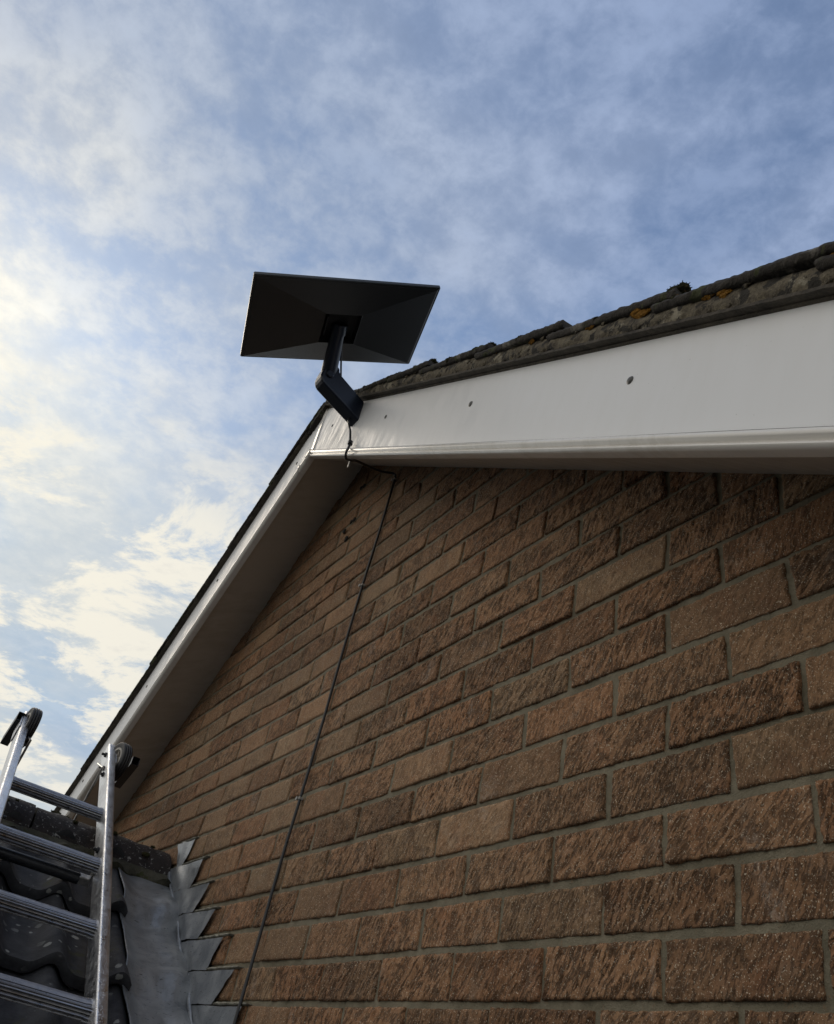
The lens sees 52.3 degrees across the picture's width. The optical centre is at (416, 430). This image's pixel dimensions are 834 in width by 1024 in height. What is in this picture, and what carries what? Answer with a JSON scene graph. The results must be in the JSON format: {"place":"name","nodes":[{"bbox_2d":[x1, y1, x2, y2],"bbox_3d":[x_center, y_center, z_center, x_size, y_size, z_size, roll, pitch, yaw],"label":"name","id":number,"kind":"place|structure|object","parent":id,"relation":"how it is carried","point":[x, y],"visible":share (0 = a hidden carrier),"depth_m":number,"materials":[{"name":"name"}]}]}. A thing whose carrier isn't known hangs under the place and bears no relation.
{"place":"outdoors","nodes":[
{"label":"outdoors","id":0,"kind":"place"},
{"bbox_2d":[0,0,833,811],"label":"sky","id":1,"kind":"structure","parent":0,"point":[539,164],"materials":[{"name":"blue"}]},
{"label":"ground","id":2,"kind":"structure","parent":0,"visible":0},
{"bbox_2d":[54,241,833,1023],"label":"brick house","id":3,"kind":"structure","parent":2,"relation":"on","point":[572,763],"depth_m":1.47,"materials":[{"name":"brown brick"}]},
{"bbox_2d":[0,796,252,1023],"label":"roof","id":4,"kind":"structure","parent":3,"relation":"attached to","point":[154,960],"depth_m":2.23,"materials":[{"name":"concrete"}]},
{"bbox_2d":[0,707,140,1023],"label":"roof ladder","id":5,"kind":"object","parent":4,"relation":"on","point":[118,765],"visible":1,"depth_m":2.28,"materials":[{"name":"metal"}]},
{"bbox_2d":[233,418,396,1023],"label":"cable","id":6,"kind":"object","parent":3,"relation":"attached to","point":[362,585],"visible":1,"depth_m":2.25,"materials":[{"name":"black rubber"}]},
{"bbox_2d":[240,271,439,426],"bbox_3d":[-0.271,-0.309,2.743,0.558,0.375,0.389,19,-40,-5],"label":"satellite dish","id":7,"kind":"object","parent":3,"relation":"attached to","point":[331,322],"visible":1,"depth_m":2.74,"materials":[{"name":"plastic"}]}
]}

